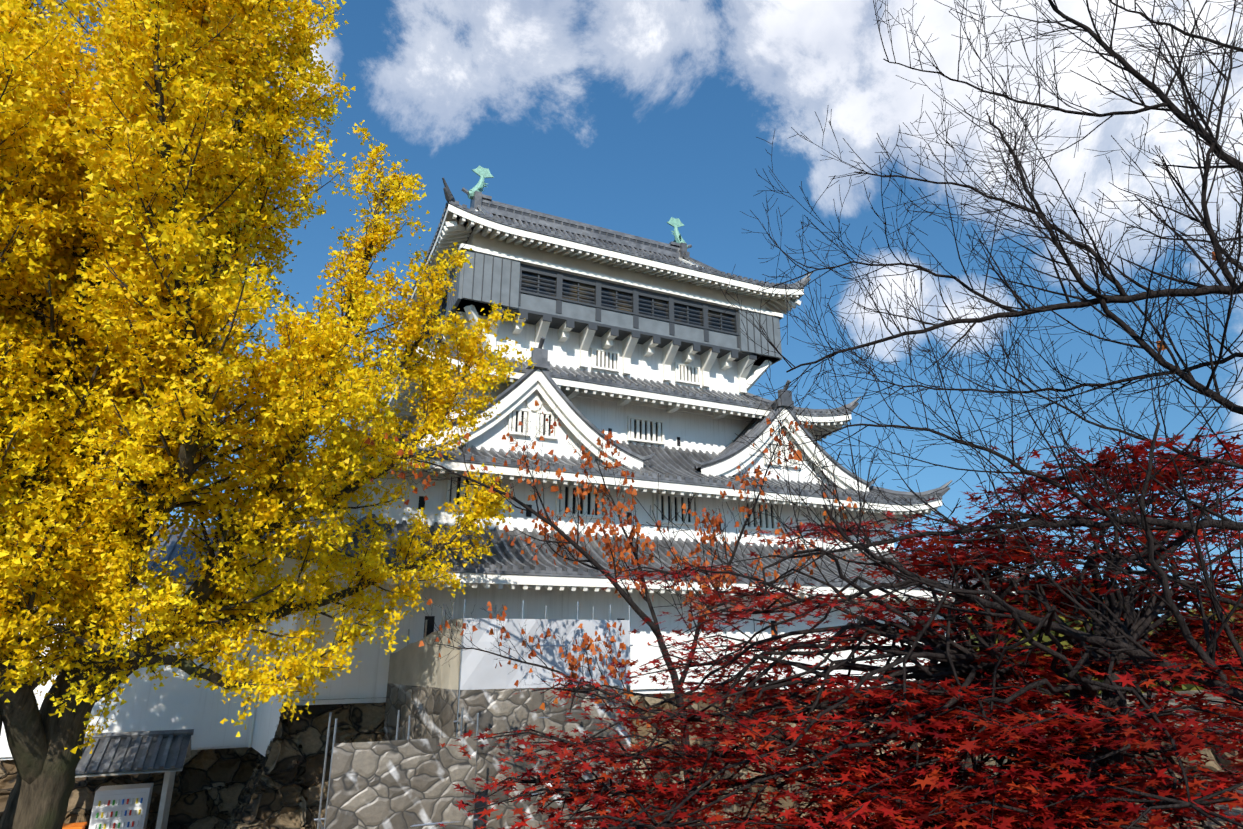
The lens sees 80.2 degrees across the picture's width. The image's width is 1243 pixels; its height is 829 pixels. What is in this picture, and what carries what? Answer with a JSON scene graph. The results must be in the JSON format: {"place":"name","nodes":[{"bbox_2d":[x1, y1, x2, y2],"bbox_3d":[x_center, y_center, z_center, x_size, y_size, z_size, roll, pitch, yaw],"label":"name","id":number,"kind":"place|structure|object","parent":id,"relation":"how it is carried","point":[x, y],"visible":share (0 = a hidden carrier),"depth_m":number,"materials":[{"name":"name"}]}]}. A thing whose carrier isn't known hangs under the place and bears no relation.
{"place":"outdoors","nodes":[
{"label":"outdoors","id":0,"kind":"place"},
{"bbox_2d":[0,705,313,828],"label":"stone wall","id":1,"kind":"structure","parent":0,"point":[208,786],"depth_m":21.34,"materials":[{"name":"grey stone"}]},
{"bbox_2d":[0,521,297,759],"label":"building wing","id":2,"kind":"structure","parent":1,"relation":"on","point":[176,703],"depth_m":22.20,"materials":[{"name":"white paint"}]},
{"bbox_2d":[0,0,536,828],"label":"ginkgo tree","id":3,"kind":"object","parent":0,"point":[46,118],"depth_m":13.59,"materials":[{"name":"yellow plant"}]},
{"bbox_2d":[1,0,1242,616],"label":"sky","id":4,"kind":"structure","parent":0,"point":[631,117],"materials":[{"name":"blue"}]},
{"bbox_2d":[364,400,883,828],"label":"cherry tree","id":5,"kind":"object","parent":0,"point":[591,647],"depth_m":15.63,"materials":[{"name":"red plant"}]},
{"bbox_2d":[634,0,1242,704],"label":"bare cherry tree","id":6,"kind":"object","parent":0,"point":[1140,652],"depth_m":6.24,"materials":[{"name":"brown plant"}]},
{"bbox_2d":[907,688,1242,828],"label":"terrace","id":7,"kind":"structure","parent":0,"point":[1213,765],"depth_m":13.06,"materials":[{"name":"stone"}]},
{"bbox_2d":[438,427,1242,828],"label":"maple tree","id":8,"kind":"object","parent":7,"relation":"on","point":[884,813],"depth_m":5.57,"materials":[{"name":"red plant"}]},
{"label":"ground","id":9,"kind":"structure","parent":0,"visible":0},
{"bbox_2d":[62,729,193,828],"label":"notice board","id":10,"kind":"object","parent":9,"relation":"on","point":[167,752],"visible":0.81,"depth_m":19.03,"materials":[{"name":"white metal"}]},
{"bbox_2d":[314,599,632,828],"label":"stone wall","id":11,"kind":"structure","parent":9,"relation":"on","point":[406,771],"depth_m":17.84,"materials":[{"name":"stone"}]},
{"bbox_2d":[222,681,929,828],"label":"keep stone base","id":12,"kind":"object","parent":9,"relation":"on","point":[272,790],"visible":0.15,"depth_m":19.57,"materials":[{"name":"grey stone"}]},
{"bbox_2d":[244,166,1025,705],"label":"castle keep","id":13,"kind":"structure","parent":12,"relation":"on","point":[644,352],"depth_m":29.36,"materials":[{"name":"paint"}]},
{"bbox_2d":[0,417,1242,697],"bbox_3d":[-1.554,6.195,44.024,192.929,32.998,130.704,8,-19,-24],"label":"tree","id":14,"kind":"object","parent":9,"relation":"on","point":[1176,687],"visible":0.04,"depth_m":66.99,"materials":[{"name":"red plant"}]}
]}

